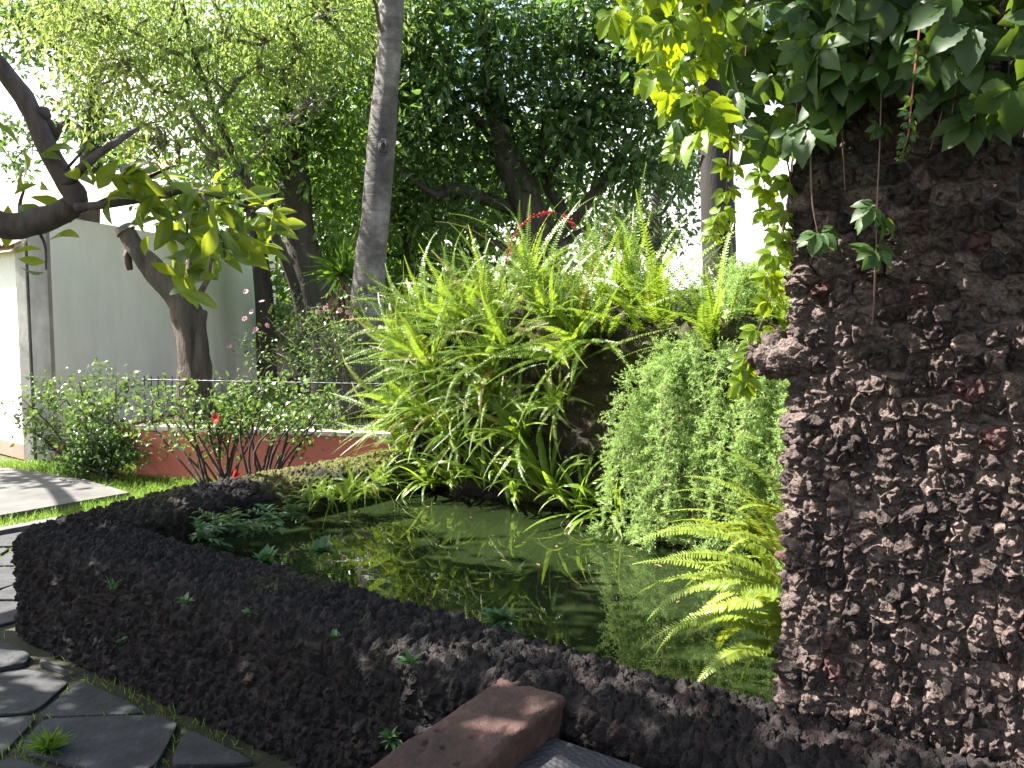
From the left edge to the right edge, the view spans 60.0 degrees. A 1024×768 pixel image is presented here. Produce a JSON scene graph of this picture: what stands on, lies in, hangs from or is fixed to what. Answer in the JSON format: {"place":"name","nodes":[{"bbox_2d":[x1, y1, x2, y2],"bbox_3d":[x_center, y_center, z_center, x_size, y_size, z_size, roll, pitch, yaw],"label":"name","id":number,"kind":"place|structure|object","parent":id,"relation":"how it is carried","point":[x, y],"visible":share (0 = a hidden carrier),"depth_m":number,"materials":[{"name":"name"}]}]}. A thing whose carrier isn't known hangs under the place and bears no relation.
{"place":"outdoors","nodes":[
{"label":"outdoors","id":0,"kind":"place"},
{"bbox_2d":[0,466,129,520],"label":"concrete path","id":1,"kind":"structure","parent":0,"point":[22,492],"depth_m":7.61,"materials":[{"name":"concrete"}]},
{"bbox_2d":[0,440,217,526],"bbox_3d":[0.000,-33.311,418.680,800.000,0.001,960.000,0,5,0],"label":"ground","id":2,"kind":"structure","parent":0,"point":[3,457],"depth_m":8.51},
{"bbox_2d":[0,511,85,535],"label":"kerb","id":3,"kind":"structure","parent":2,"relation":"on","point":[11,529],"depth_m":6.43,"materials":[{"name":"concrete"}]},
{"bbox_2d":[0,357,167,478],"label":"flowering shrub","id":4,"kind":"object","parent":2,"relation":"on","point":[29,414],"visible":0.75,"depth_m":8.49,"materials":[{"name":"green plant"}]},
{"bbox_2d":[0,0,193,222],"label":"distant broad tree","id":5,"kind":"object","parent":2,"relation":"on","point":[90,215],"visible":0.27,"depth_m":14.41,"materials":[{"name":"green plant"}]},
{"bbox_2d":[52,410,160,481],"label":"dark hedge","id":6,"kind":"object","parent":2,"relation":"on","point":[86,462],"visible":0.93,"depth_m":8.30,"materials":[{"name":"green plant"}]},
{"bbox_2d":[140,116,316,299],"bbox_3d":[-6.707,-3.507,21.714,4.771,6.774,3.899,0,5,0],"label":"tree","id":7,"kind":"object","parent":2,"relation":"on","point":[222,223],"visible":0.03,"depth_m":21.23,"materials":[{"name":"green plant"}]},
{"bbox_2d":[191,95,361,303],"bbox_3d":[-4.570,-3.178,19.835,4.663,6.494,3.687,0,5,0],"label":"tree","id":8,"kind":"object","parent":2,"relation":"on","point":[282,273],"visible":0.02,"depth_m":19.54,"materials":[{"name":"green plant"}]},
{"bbox_2d":[274,88,485,303],"bbox_3d":[-2.653,-3.146,18.873,4.775,6.577,4.009,0,5,0],"label":"tree","id":9,"kind":"object","parent":2,"relation":"on","point":[423,237],"visible":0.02,"depth_m":18.71,"materials":[{"name":"green plant"}]},
{"bbox_2d":[371,678,565,767],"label":"brick block","id":10,"kind":"structure","parent":2,"relation":"on","point":[501,723],"depth_m":2.37,"materials":[{"name":"brick"}]},
{"bbox_2d":[10,446,1007,767],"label":"pond wall","id":11,"kind":"structure","parent":2,"relation":"on","point":[280,674],"depth_m":3.19,"materials":[{"name":"stone"}]},
{"bbox_2d":[98,575,123,590],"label":"grass sprig","id":12,"kind":"object","parent":11,"relation":"on","point":[114,585],"depth_m":3.60,"materials":[{"name":"green plant"}]},
{"bbox_2d":[116,636,127,642],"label":"wall seedling","id":13,"kind":"object","parent":11,"relation":"attached to","point":[124,639],"depth_m":3.77,"materials":[{"name":"green plant"}]},
{"bbox_2d":[176,592,195,606],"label":"wall seedling","id":14,"kind":"object","parent":11,"relation":"attached to","point":[185,599],"depth_m":3.37,"materials":[{"name":"green plant"}]},
{"bbox_2d":[188,516,240,546],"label":"leafy plant","id":15,"kind":"object","parent":11,"relation":"on","point":[202,532],"visible":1,"depth_m":4.28,"materials":[{"name":"green plant"}]},
{"bbox_2d":[192,508,250,529],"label":"leafy plant","id":16,"kind":"object","parent":11,"relation":"on","point":[209,515],"visible":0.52,"depth_m":4.57,"materials":[{"name":"green plant"}]},
{"bbox_2d":[214,506,248,535],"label":"leafy plant","id":17,"kind":"object","parent":11,"relation":"on","point":[231,528],"visible":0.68,"depth_m":4.42,"materials":[{"name":"green plant"}]},
{"bbox_2d":[242,607,256,616],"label":"wall seedling","id":18,"kind":"object","parent":11,"relation":"attached to","point":[247,611],"depth_m":3.23,"materials":[{"name":"green plant"}]},
{"bbox_2d":[236,517,275,538],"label":"leafy plant","id":19,"kind":"object","parent":11,"relation":"attached to","point":[252,529],"visible":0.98,"depth_m":4.41,"materials":[{"name":"green plant"}]},
{"bbox_2d":[251,544,277,565],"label":"edge weed","id":20,"kind":"object","parent":11,"relation":"attached to","point":[265,554],"visible":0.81,"depth_m":3.97,"materials":[{"name":"green plant"}]},
{"bbox_2d":[242,503,299,534],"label":"leafy plant","id":21,"kind":"object","parent":11,"relation":"on","point":[271,517],"visible":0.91,"depth_m":4.59,"materials":[{"name":"green plant"}]},
{"bbox_2d":[260,492,316,527],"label":"leafy plant","id":22,"kind":"object","parent":11,"relation":"attached to","point":[293,508],"visible":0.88,"depth_m":4.78,"materials":[{"name":"green plant"}]},
{"bbox_2d":[303,534,336,558],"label":"edge weed","id":23,"kind":"object","parent":11,"relation":"attached to","point":[322,546],"visible":1,"depth_m":4.16,"materials":[{"name":"green plant"}]},
{"bbox_2d":[327,629,341,640],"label":"wall seedling","id":24,"kind":"object","parent":11,"relation":"attached to","point":[334,635],"depth_m":2.97,"materials":[{"name":"green plant"}]},
{"bbox_2d":[329,315,438,455],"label":"sword fern","id":25,"kind":"object","parent":11,"relation":"on","point":[393,386],"visible":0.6,"depth_m":6.17,"materials":[{"name":"green plant"}]},
{"bbox_2d":[355,448,415,496],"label":"sword fern","id":26,"kind":"object","parent":11,"relation":"on","point":[384,478],"visible":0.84,"depth_m":5.67,"materials":[{"name":"green plant"}]},
{"bbox_2d":[379,725,402,749],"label":"wall seedling","id":27,"kind":"object","parent":11,"relation":"attached to","point":[391,737],"depth_m":2.79,"materials":[{"name":"green plant"}]},
{"bbox_2d":[348,341,473,460],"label":"sword fern","id":28,"kind":"object","parent":11,"relation":"on","point":[408,403],"visible":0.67,"depth_m":5.94,"materials":[{"name":"green plant"}]},
{"bbox_2d":[397,646,425,664],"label":"rosette weed","id":29,"kind":"object","parent":11,"relation":"on","point":[408,659],"visible":1,"depth_m":2.77,"materials":[{"name":"green plant"}]},
{"bbox_2d":[479,602,519,632],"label":"edge weed","id":30,"kind":"object","parent":11,"relation":"attached to","point":[500,617],"visible":0.98,"depth_m":3.21,"materials":[{"name":"green plant"}]},
{"bbox_2d":[744,0,1023,767],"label":"stone pillar","id":31,"kind":"structure","parent":11,"relation":"on","point":[899,520],"depth_m":2.27,"materials":[{"name":"stone"}]},
{"bbox_2d":[596,0,1023,401],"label":"virginia creeper","id":32,"kind":"object","parent":31,"relation":"attached to","point":[815,51],"visible":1,"depth_m":2.19,"materials":[{"name":"green plant"}]},
{"bbox_2d":[0,532,251,767],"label":"path","id":33,"kind":"structure","parent":0,"point":[133,738],"depth_m":3.42,"materials":[{"name":"stone"}]},
{"bbox_2d":[19,721,76,757],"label":"grass tuft","id":34,"kind":"object","parent":33,"relation":"on","point":[53,742],"visible":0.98,"depth_m":3.21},
{"bbox_2d":[0,158,275,461],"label":"white house","id":35,"kind":"structure","parent":0,"point":[84,300],"depth_m":10.19,"materials":[{"name":"paint"}]},
{"bbox_2d":[0,548,295,767],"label":"path soil ground","id":36,"kind":"structure","parent":0,"point":[259,758],"depth_m":3.57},
{"bbox_2d":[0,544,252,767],"bbox_3d":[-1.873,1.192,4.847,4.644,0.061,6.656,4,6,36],"label":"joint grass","id":37,"kind":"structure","parent":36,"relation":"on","point":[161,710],"depth_m":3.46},
{"bbox_2d":[0,54,305,308],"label":"leaf tree","id":38,"kind":"object","parent":36,"relation":"on","point":[133,182],"visible":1,"depth_m":4.19,"materials":[{"name":"green plant"}]},
{"bbox_2d":[113,358,293,482],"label":"hibiscus shrub","id":39,"kind":"object","parent":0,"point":[193,435],"visible":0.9,"depth_m":7.68,"materials":[{"name":"green plant"}]},
{"bbox_2d":[197,348,353,474],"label":"spreading shrub","id":40,"kind":"object","parent":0,"point":[276,423],"visible":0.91,"depth_m":7.35,"materials":[{"name":"green plant"}]},
{"bbox_2d":[155,375,410,430],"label":"raised ground","id":41,"kind":"structure","parent":0,"point":[291,379],"depth_m":11.24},
{"bbox_2d":[114,206,226,423],"bbox_3d":[-3.288,-0.602,8.992,1.184,2.435,0.760,2,5,18],"label":"pollarded tree","id":42,"kind":"object","parent":41,"relation":"on","point":[189,320],"visible":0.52,"depth_m":8.78,"materials":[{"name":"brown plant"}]},
{"bbox_2d":[0,0,434,400],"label":"feathery tree","id":43,"kind":"object","parent":41,"relation":"on","point":[97,22],"visible":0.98,"depth_m":9.85,"materials":[{"name":"green plant"}]},
{"bbox_2d":[87,0,375,384],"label":"leafy tree","id":44,"kind":"object","parent":41,"relation":"on","point":[262,281],"visible":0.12,"depth_m":13.28,"materials":[{"name":"green plant"}]},
{"bbox_2d":[133,376,405,480],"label":"red retaining wall","id":45,"kind":"structure","parent":41,"relation":"on","point":[165,466],"depth_m":8.30,"materials":[{"name":"paint"}]},
{"bbox_2d":[142,376,403,431],"bbox_3d":[-2.073,0.191,8.259,3.062,0.485,0.016,1,5,12],"label":"iron railing","id":46,"kind":"object","parent":45,"relation":"on","point":[258,382],"visible":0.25,"depth_m":8.27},
{"bbox_2d":[158,381,407,431],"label":"lawn grass","id":47,"kind":"structure","parent":41,"relation":"on","point":[345,428],"depth_m":10.19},
{"bbox_2d":[186,0,393,395],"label":"ivy clad tree","id":48,"kind":"object","parent":41,"relation":"on","point":[295,192],"visible":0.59,"depth_m":11.62,"materials":[{"name":"green plant"}]},
{"bbox_2d":[226,278,401,423],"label":"bougainvillea","id":49,"kind":"object","parent":41,"relation":"on","point":[341,333],"visible":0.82,"depth_m":8.85,"materials":[{"name":"green plant"}]},
{"bbox_2d":[300,229,387,392],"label":"spiky yucca","id":50,"kind":"object","parent":41,"relation":"on","point":[344,274],"visible":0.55,"depth_m":10.29,"materials":[{"name":"green plant"}]},
{"bbox_2d":[274,304,450,379],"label":"garden wall","id":51,"kind":"structure","parent":41,"relation":"on","point":[279,364],"depth_m":15.58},
{"bbox_2d":[332,0,403,418],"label":"slim grey tree","id":52,"kind":"object","parent":41,"relation":"on","point":[371,249],"visible":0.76,"depth_m":9.05,"materials":[{"name":"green plant"}]},
{"bbox_2d":[269,0,508,379],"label":"bright green tree","id":53,"kind":"object","parent":41,"relation":"on","point":[408,248],"visible":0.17,"depth_m":14.05,"materials":[{"name":"green plant"}]},
{"bbox_2d":[414,120,519,301],"bbox_3d":[-1.274,-3.330,20.855,4.303,6.419,3.606,0,5,0],"label":"tree","id":54,"kind":"object","parent":41,"relation":"on","point":[468,249],"visible":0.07,"depth_m":20.66,"materials":[{"name":"green plant"}]},
{"bbox_2d":[330,0,700,291],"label":"dark evergreen","id":55,"kind":"object","parent":41,"relation":"on","point":[487,93],"visible":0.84,"depth_m":12.73,"materials":[{"name":"green plant"}]},
{"bbox_2d":[436,104,632,297],"bbox_3d":[0.686,-3.272,19.678,4.865,6.473,3.899,0,5,0],"label":"tree","id":56,"kind":"object","parent":41,"relation":"on","point":[490,251],"visible":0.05,"depth_m":19.57,"materials":[{"name":"green plant"}]},
{"bbox_2d":[564,121,746,281],"bbox_3d":[3.779,-4.615,23.976,5.221,6.567,3.832,0,5,0],"label":"hazy grey tree","id":57,"kind":"object","parent":41,"relation":"on","point":[657,239],"visible":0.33,"depth_m":23.59,"materials":[{"name":"green plant"}]},
{"bbox_2d":[594,0,781,285],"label":"dark trunk tree","id":58,"kind":"object","parent":41,"relation":"on","point":[711,183],"visible":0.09,"depth_m":10.70,"materials":[{"name":"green plant"}]},
{"bbox_2d":[0,0,795,293],"label":"sky","id":59,"kind":"structure","parent":0,"point":[120,215],"materials":[{"name":"white"}]},
{"bbox_2d":[186,487,784,703],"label":"pond water","id":60,"kind":"structure","parent":0,"point":[456,551],"depth_m":4.24,"materials":[{"name":"liquid"}]},
{"bbox_2d":[281,472,341,512],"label":"sword fern","id":61,"kind":"object","parent":60,"relation":"on","point":[315,497],"visible":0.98,"depth_m":5.12,"materials":[{"name":"green plant"}]},
{"bbox_2d":[297,466,356,504],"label":"sword fern","id":62,"kind":"object","parent":60,"relation":"on","point":[324,484],"visible":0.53,"depth_m":5.36,"materials":[{"name":"green plant"}]},
{"bbox_2d":[305,458,389,525],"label":"sword fern","id":63,"kind":"object","parent":60,"relation":"on","point":[344,492],"visible":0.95,"depth_m":5.22,"materials":[{"name":"green plant"}]},
{"bbox_2d":[317,455,416,510],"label":"sword fern","id":64,"kind":"object","parent":60,"relation":"on","point":[373,487],"visible":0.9,"depth_m":5.36,"materials":[{"name":"green plant"}]},
{"bbox_2d":[379,436,434,489],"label":"strap leaf plant","id":65,"kind":"object","parent":60,"relation":"on","point":[398,445],"visible":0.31,"depth_m":6.09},
{"bbox_2d":[391,445,443,499],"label":"strap leaf plant","id":66,"kind":"object","parent":60,"relation":"in","point":[412,468],"visible":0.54,"depth_m":6.02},
{"bbox_2d":[398,423,479,503],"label":"strap leaf plant","id":67,"kind":"object","parent":60,"relation":"on","point":[447,475],"visible":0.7,"depth_m":5.87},
{"bbox_2d":[468,433,553,511],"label":"strap leaf plant","id":68,"kind":"object","parent":60,"relation":"on","point":[514,490],"visible":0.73,"depth_m":5.58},
{"bbox_2d":[356,503,760,621],"bbox_3d":[0.162,0.847,4.726,2.748,0.001,1.189,4,6,38],"label":"floating debris","id":69,"kind":"object","parent":60,"relation":"on","point":[559,553],"visible":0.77,"depth_m":4.39,"materials":[{"name":"green plant"}]},
{"bbox_2d":[555,441,649,537],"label":"strap leaf plant","id":70,"kind":"object","parent":60,"relation":"in","point":[591,492],"visible":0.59,"depth_m":5.14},
{"bbox_2d":[628,434,785,683],"bbox_3d":[0.684,0.591,3.033,0.560,0.773,0.912,1,5,12],"label":"sword fern","id":71,"kind":"object","parent":60,"relation":"on","point":[758,592],"visible":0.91,"depth_m":2.83,"materials":[{"name":"green plant"}]},
{"bbox_2d":[671,338,789,571],"bbox_3d":[1.314,0.303,4.402,0.955,1.189,0.818,0,5,0],"label":"asparagus fern","id":72,"kind":"object","parent":60,"relation":"on","point":[767,456],"visible":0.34,"depth_m":4.38,"materials":[{"name":"plant"}]},
{"bbox_2d":[515,737,641,767],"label":"terrace pavement","id":73,"kind":"structure","parent":0,"point":[553,752],"depth_m":2.37,"materials":[{"name":"stone"}]},
{"bbox_2d":[399,270,788,538],"bbox_3d":[1.663,0.115,5.869,5.092,1.743,2.424,4,6,37],"label":"rock bank","id":74,"kind":"object","parent":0,"point":[594,382],"visible":0.19,"depth_m":5.46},
{"bbox_2d":[336,312,413,439],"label":"sword fern","id":75,"kind":"object","parent":74,"relation":"on","point":[410,382],"visible":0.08,"depth_m":6.66,"materials":[{"name":"green plant"}]},
{"bbox_2d":[331,261,427,401],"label":"sword fern","id":76,"kind":"object","parent":74,"relation":"on","point":[368,350],"visible":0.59,"depth_m":6.49,"materials":[{"name":"green plant"}]},
{"bbox_2d":[338,340,424,460],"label":"sword fern","id":77,"kind":"object","parent":74,"relation":"on","point":[395,434],"visible":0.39,"depth_m":6.28,"materials":[{"name":"green plant"}]},
{"bbox_2d":[314,229,492,362],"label":"sword fern","id":78,"kind":"object","parent":74,"relation":"on","point":[402,304],"visible":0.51,"depth_m":6.39,"materials":[{"name":"green plant"}]},
{"bbox_2d":[344,282,508,413],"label":"sword fern","id":79,"kind":"object","parent":74,"relation":"on","point":[419,344],"visible":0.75,"depth_m":5.83,"materials":[{"name":"green plant"}]},
{"bbox_2d":[386,311,468,409],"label":"sword fern","id":80,"kind":"object","parent":74,"relation":"on","point":[430,378],"visible":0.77,"depth_m":5.82,"materials":[{"name":"green plant"}]},
{"bbox_2d":[380,364,476,451],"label":"strap leaf plant","id":81,"kind":"object","parent":74,"relation":"on","point":[426,411],"visible":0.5,"depth_m":5.94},
{"bbox_2d":[371,233,512,372],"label":"sword fern","id":82,"kind":"object","parent":74,"relation":"on","point":[452,317],"visible":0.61,"depth_m":6.04,"materials":[{"name":"green plant"}]},
{"bbox_2d":[391,360,499,484],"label":"sword fern","id":83,"kind":"object","parent":74,"relation":"on","point":[444,420],"visible":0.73,"depth_m":5.75,"materials":[{"name":"green plant"}]},
{"bbox_2d":[392,360,512,445],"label":"sword fern","id":84,"kind":"object","parent":74,"relation":"on","point":[465,388],"visible":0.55,"depth_m":5.72,"materials":[{"name":"green plant"}]},
{"bbox_2d":[391,225,548,300],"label":"sword fern","id":85,"kind":"object","parent":74,"relation":"on","point":[476,293],"visible":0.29,"depth_m":6.73,"materials":[{"name":"green plant"}]},
{"bbox_2d":[432,420,515,487],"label":"strap leaf plant","id":86,"kind":"object","parent":74,"relation":"on","point":[481,465],"visible":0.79,"depth_m":5.73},
{"bbox_2d":[375,225,578,345],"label":"sword fern","id":87,"kind":"object","parent":74,"relation":"on","point":[493,297],"visible":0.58,"depth_m":5.87,"materials":[{"name":"green plant"}]},
{"bbox_2d":[378,239,577,428],"bbox_3d":[-0.239,-0.323,5.505,1.217,1.173,0.776,5,7,44],"label":"sword fern","id":88,"kind":"object","parent":74,"relation":"on","point":[499,332],"visible":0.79,"depth_m":5.55,"materials":[{"name":"green plant"}]},
{"bbox_2d":[420,322,545,453],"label":"sword fern","id":89,"kind":"object","parent":74,"relation":"on","point":[489,388],"visible":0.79,"depth_m":5.59,"materials":[{"name":"green plant"}]},
{"bbox_2d":[461,361,546,449],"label":"strap leaf plant","id":90,"kind":"object","parent":74,"relation":"on","point":[486,424],"visible":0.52,"depth_m":5.65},
{"bbox_2d":[445,353,577,490],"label":"sword fern","id":91,"kind":"object","parent":74,"relation":"on","point":[507,423],"visible":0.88,"depth_m":5.49,"materials":[{"name":"green plant"}]},
{"bbox_2d":[441,194,609,294],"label":"sword fern","id":92,"kind":"object","parent":74,"relation":"on","point":[522,253],"visible":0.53,"depth_m":6.18,"materials":[{"name":"green plant"}]},
{"bbox_2d":[443,199,623,326],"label":"sword fern","id":93,"kind":"object","parent":74,"relation":"on","point":[553,295],"visible":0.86,"depth_m":5.57,"materials":[{"name":"green plant"}]},
{"bbox_2d":[505,210,576,289],"bbox_3d":[0.190,-0.882,5.844,0.476,0.523,0.056,0,5,0],"label":"red flower spike","id":94,"kind":"object","parent":93,"relation":"attached to","point":[529,219],"visible":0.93,"depth_m":5.83,"materials":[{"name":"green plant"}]},
{"bbox_2d":[482,418,595,505],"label":"strap leaf plant","id":95,"kind":"object","parent":74,"relation":"on","point":[538,474],"visible":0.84,"depth_m":5.44,"materials":[{"name":"plant"}]},
{"bbox_2d":[502,346,593,458],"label":"sword fern","id":96,"kind":"object","parent":74,"relation":"on","point":[559,403],"visible":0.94,"depth_m":5.33,"materials":[{"name":"green plant"}]},
{"bbox_2d":[524,446,621,531],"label":"strap leaf plant","id":97,"kind":"object","parent":74,"relation":"on","point":[583,478],"visible":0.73,"depth_m":5.29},
{"bbox_2d":[468,224,679,427],"bbox_3d":[0.372,-0.381,5.130,1.206,1.186,0.955,1,5,13],"label":"sword fern","id":98,"kind":"object","parent":74,"relation":"on","point":[579,329],"visible":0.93,"depth_m":5.24,"materials":[{"name":"green plant"}]},
{"bbox_2d":[484,203,710,377],"bbox_3d":[0.442,-0.602,5.473,1.227,1.038,1.631,-1,5,-14],"label":"sword fern","id":99,"kind":"object","parent":74,"relation":"on","point":[603,290],"visible":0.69,"depth_m":5.33,"materials":[{"name":"green plant"}]},
{"bbox_2d":[512,202,698,298],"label":"sword fern","id":100,"kind":"object","parent":74,"relation":"on","point":[586,265],"visible":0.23,"depth_m":6.03,"materials":[{"name":"green plant"}]},
{"bbox_2d":[506,164,741,316],"bbox_3d":[0.661,-0.895,5.676,1.569,0.930,1.654,-9,16,-2],"label":"sword fern","id":101,"kind":"object","parent":74,"relation":"on","point":[623,271],"visible":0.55,"depth_m":5.67,"materials":[{"name":"green plant"}]},
{"bbox_2d":[521,189,758,331],"bbox_3d":[0.836,-0.653,5.320,1.478,0.864,1.516,3,6,34],"label":"sword fern","id":102,"kind":"object","parent":74,"relation":"on","point":[646,297],"visible":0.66,"depth_m":5.11,"materials":[{"name":"green plant"}]},
{"bbox_2d":[585,322,771,558],"bbox_3d":[0.889,0.274,4.681,0.976,1.199,0.656,2,5,19],"label":"asparagus fern","id":103,"kind":"object","parent":74,"relation":"on","point":[649,421],"visible":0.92,"depth_m":4.64,"materials":[{"name":"plant"}]},
{"bbox_2d":[605,210,782,359],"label":"sword fern","id":104,"kind":"object","parent":74,"relation":"on","point":[701,313],"visible":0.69,"depth_m":4.82,"materials":[{"name":"green plant"}]},
{"bbox_2d":[683,239,791,330],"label":"sword fern","id":105,"kind":"object","parent":74,"relation":"on","point":[783,321],"visible":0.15,"depth_m":4.66,"materials":[{"name":"green plant"}]},
{"bbox_2d":[715,252,791,346],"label":"asparagus fern","id":106,"kind":"object","parent":74,"relation":"on","point":[733,273],"visible":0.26,"depth_m":4.89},
{"bbox_2d":[718,257,789,312],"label":"sword fern","id":107,"kind":"object","parent":74,"relation":"on","point":[769,297],"visible":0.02,"depth_m":4.57,"materials":[{"name":"green plant"}]},
{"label":"earth slope","id":108,"kind":"structure","parent":0,"visible":0},
{"bbox_2d":[664,227,773,296],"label":"sword fern","id":109,"kind":"object","parent":108,"relation":"on","point":[717,264],"visible":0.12,"depth_m":5.58,"materials":[{"name":"green plant"}]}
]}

